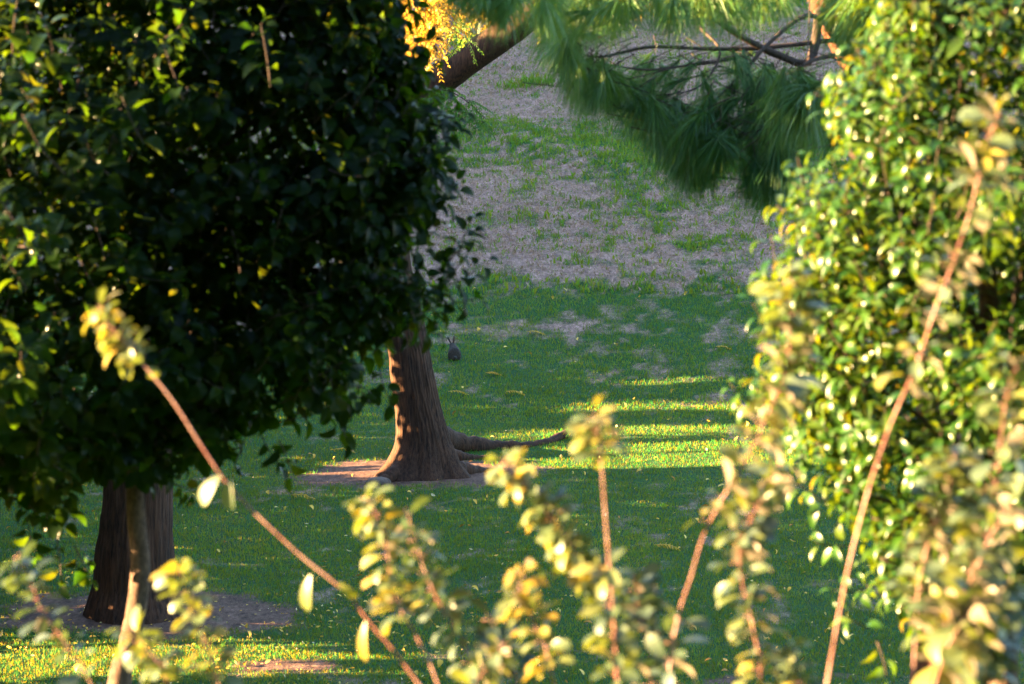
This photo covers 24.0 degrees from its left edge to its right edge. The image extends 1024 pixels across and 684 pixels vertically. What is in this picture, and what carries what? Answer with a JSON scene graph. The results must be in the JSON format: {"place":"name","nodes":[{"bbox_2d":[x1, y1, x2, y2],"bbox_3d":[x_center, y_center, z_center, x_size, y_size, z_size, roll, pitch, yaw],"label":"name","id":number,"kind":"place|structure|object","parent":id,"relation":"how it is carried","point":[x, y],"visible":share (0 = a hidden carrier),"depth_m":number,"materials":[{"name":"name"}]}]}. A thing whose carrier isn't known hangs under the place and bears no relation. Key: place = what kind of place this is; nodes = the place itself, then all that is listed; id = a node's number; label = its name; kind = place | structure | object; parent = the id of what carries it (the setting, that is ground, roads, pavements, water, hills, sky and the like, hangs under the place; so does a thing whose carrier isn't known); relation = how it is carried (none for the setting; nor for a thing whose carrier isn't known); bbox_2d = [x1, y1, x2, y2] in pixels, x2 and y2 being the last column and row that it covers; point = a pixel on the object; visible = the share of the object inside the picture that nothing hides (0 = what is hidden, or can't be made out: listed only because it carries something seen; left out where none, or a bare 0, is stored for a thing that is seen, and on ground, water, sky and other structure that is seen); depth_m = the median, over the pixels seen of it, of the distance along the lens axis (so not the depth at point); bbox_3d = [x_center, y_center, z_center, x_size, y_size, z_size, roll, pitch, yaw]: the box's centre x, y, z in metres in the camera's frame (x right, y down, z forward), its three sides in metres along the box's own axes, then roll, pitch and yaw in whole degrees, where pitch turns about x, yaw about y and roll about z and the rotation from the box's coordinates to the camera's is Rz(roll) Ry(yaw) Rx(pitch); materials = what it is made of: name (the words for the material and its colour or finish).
{"place":"outdoors","nodes":[
{"label":"outdoors","id":0,"kind":"place"},
{"bbox_2d":[0,0,1023,683],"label":"ground","id":1,"kind":"structure","parent":0,"point":[254,614],"depth_m":30.52,"materials":[{"name":"green plant"}]},
{"bbox_2d":[0,541,115,683],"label":"leafy shoot","id":2,"kind":"object","parent":1,"relation":"on","point":[11,582],"visible":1,"depth_m":5.85,"materials":[{"name":"green plant"}]},
{"bbox_2d":[74,663,79,671],"bbox_3d":[-3.678,2.762,20.407,0.061,0.072,0.058,2,2,37],"label":"fallen leaf","id":3,"kind":"object","parent":1,"relation":"on","point":[76,665],"visible":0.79,"depth_m":20.40,"materials":[{"name":"yellow plant"}]},
{"bbox_2d":[82,4,185,624],"bbox_3d":[-3.650,-2.472,23.137,5.902,10.401,4.347,0,6,0],"label":"broad tree","id":4,"kind":"object","parent":1,"relation":"on","point":[107,599],"visible":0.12,"depth_m":22.28,"materials":[{"name":"brown plant"}]},
{"bbox_2d":[105,605,186,683],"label":"leafy shoot","id":5,"kind":"object","parent":1,"relation":"on","point":[156,664],"visible":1,"depth_m":5.69,"materials":[{"name":"yellow plant"}]},
{"bbox_2d":[150,558,244,683],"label":"leafy shoot","id":6,"kind":"object","parent":1,"relation":"on","point":[228,651],"visible":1,"depth_m":5.69,"materials":[{"name":"yellow plant"}]},
{"bbox_2d":[0,0,501,683],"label":"leafy tree","id":7,"kind":"object","parent":1,"relation":"on","point":[362,198],"visible":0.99,"depth_m":9.67,"materials":[{"name":"green plant"}]},
{"bbox_2d":[82,287,419,683],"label":"leafy shoot","id":8,"kind":"object","parent":1,"relation":"on","point":[207,488],"visible":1,"depth_m":5.69,"materials":[{"name":"brown plant"}]},
{"bbox_2d":[292,493,315,499],"bbox_3d":[-2.504,1.865,28.869,0.306,0.119,0.087,0,6,0],"label":"fallen frond","id":9,"kind":"object","parent":1,"relation":"on","point":[306,495],"visible":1,"depth_m":28.85,"materials":[{"name":"green plant"}]},
{"bbox_2d":[366,477,390,485],"bbox_3d":[-1.656,1.744,29.873,0.315,0.150,0.230,0,6,0],"label":"stone","id":10,"kind":"object","parent":1,"relation":"on","point":[382,480],"visible":0.69,"depth_m":29.80,"materials":[{"name":"grey stone"}]},
{"bbox_2d":[343,482,438,683],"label":"leafy shoot","id":11,"kind":"object","parent":1,"relation":"on","point":[364,522],"visible":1,"depth_m":5.62,"materials":[{"name":"yellow plant"}]},
{"bbox_2d":[389,496,490,683],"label":"leafy shoot","id":12,"kind":"object","parent":1,"relation":"on","point":[456,612],"visible":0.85,"depth_m":5.72,"materials":[{"name":"green plant"}]},
{"bbox_2d":[437,659,442,667],"bbox_3d":[-0.618,2.741,20.540,0.052,0.053,0.070,17,19,0],"label":"fallen leaf","id":13,"kind":"object","parent":1,"relation":"on","point":[439,662],"visible":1,"depth_m":20.53,"materials":[{"name":"plant"}]},
{"bbox_2d":[0,325,896,683],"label":"leaf litter","id":14,"kind":"object","parent":1,"relation":"on","point":[344,607],"visible":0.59,"depth_m":21.89,"materials":[{"name":"plant"}]},
{"bbox_2d":[448,336,460,360],"bbox_3d":[-0.913,0.106,38.067,0.215,0.382,0.380,-1,6,-8],"label":"rabbit","id":15,"kind":"object","parent":1,"relation":"on","point":[454,352],"visible":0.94,"depth_m":38.01},
{"bbox_2d":[449,627,527,683],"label":"leafy shoot","id":16,"kind":"object","parent":1,"relation":"on","point":[492,664],"visible":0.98,"depth_m":5.49,"materials":[{"name":"yellow plant"}]},
{"bbox_2d":[465,597,537,683],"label":"leafy shoot","id":17,"kind":"object","parent":1,"relation":"on","point":[479,603],"visible":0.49,"depth_m":5.77,"materials":[{"name":"green plant"}]},
{"bbox_2d":[367,0,654,481],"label":"broad tree","id":18,"kind":"object","parent":1,"relation":"on","point":[430,444],"visible":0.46,"depth_m":30.21,"materials":[{"name":"brown plant"}]},
{"bbox_2d":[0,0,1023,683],"bbox_3d":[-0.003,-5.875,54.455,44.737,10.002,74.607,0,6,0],"label":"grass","id":19,"kind":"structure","parent":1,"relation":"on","point":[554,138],"depth_m":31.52,"materials":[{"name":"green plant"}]},
{"bbox_2d":[496,558,574,683],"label":"leafy shoot","id":20,"kind":"object","parent":1,"relation":"on","point":[526,603],"visible":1,"depth_m":5.40,"materials":[{"name":"yellow plant"}]},
{"bbox_2d":[485,448,630,680],"bbox_3d":[0.143,0.957,5.522,0.419,1.436,0.178,3,7,24],"label":"leafy shoot","id":21,"kind":"object","parent":1,"relation":"on","point":[567,564],"visible":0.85,"depth_m":5.47,"materials":[{"name":"yellow plant"}]},
{"bbox_2d":[566,394,649,683],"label":"leafy shoot","id":22,"kind":"object","parent":1,"relation":"on","point":[574,427],"visible":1,"depth_m":5.06,"materials":[{"name":"yellow plant"}]},
{"bbox_2d":[613,562,682,683],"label":"leafy shoot","id":23,"kind":"object","parent":1,"relation":"on","point":[647,610],"visible":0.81,"depth_m":5.69,"materials":[{"name":"green plant"}]},
{"bbox_2d":[655,543,680,550],"bbox_3d":[1.667,2.201,25.835,0.284,0.108,0.127,0,6,0],"label":"fallen frond","id":24,"kind":"object","parent":1,"relation":"on","point":[663,544],"visible":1,"depth_m":25.81,"materials":[{"name":"green plant"}]},
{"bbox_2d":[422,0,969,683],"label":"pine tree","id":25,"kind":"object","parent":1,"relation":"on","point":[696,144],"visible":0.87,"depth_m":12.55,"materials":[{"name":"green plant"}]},
{"bbox_2d":[645,262,829,683],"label":"leafy shoot","id":26,"kind":"object","parent":1,"relation":"on","point":[795,387],"visible":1,"depth_m":5.32,"materials":[{"name":"green plant"}]},
{"bbox_2d":[709,442,804,683],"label":"leafy shoot","id":27,"kind":"object","parent":1,"relation":"on","point":[776,489],"visible":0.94,"depth_m":5.38,"materials":[{"name":"green plant"}]},
{"bbox_2d":[766,637,824,683],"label":"leafy shoot","id":28,"kind":"object","parent":1,"relation":"on","point":[784,674],"visible":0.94,"depth_m":5.41,"materials":[{"name":"green plant"}]},
{"bbox_2d":[721,0,1023,683],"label":"leafy tree","id":29,"kind":"object","parent":1,"relation":"on","point":[873,301],"visible":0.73,"depth_m":7.47,"materials":[{"name":"green plant"}]},
{"bbox_2d":[826,91,1023,683],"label":"leafy shoot","id":30,"kind":"object","parent":1,"relation":"on","point":[1002,147],"visible":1,"depth_m":5.25,"materials":[{"name":"green plant"}]},
{"bbox_2d":[883,443,983,682],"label":"leafy shoot","id":31,"kind":"object","parent":1,"relation":"on","point":[933,537],"visible":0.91,"depth_m":5.17,"materials":[{"name":"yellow plant"}]},
{"bbox_2d":[912,562,1009,683],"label":"leafy shoot","id":32,"kind":"object","parent":1,"relation":"on","point":[992,625],"visible":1,"depth_m":4.88,"materials":[{"name":"yellow plant"}]},
{"bbox_2d":[902,459,1023,669],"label":"leafy shoot","id":33,"kind":"object","parent":1,"relation":"on","point":[992,581],"visible":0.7,"depth_m":4.96,"materials":[{"name":"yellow plant"}]},
{"bbox_2d":[902,352,1023,683],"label":"leafy shoot","id":34,"kind":"object","parent":1,"relation":"on","point":[994,419],"visible":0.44,"depth_m":5.09,"materials":[{"name":"yellow plant"}]},
{"bbox_2d":[936,559,1023,683],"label":"leafy shoot","id":35,"kind":"object","parent":1,"relation":"on","point":[993,670],"visible":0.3,"depth_m":5.01,"materials":[{"name":"green plant"}]}
]}

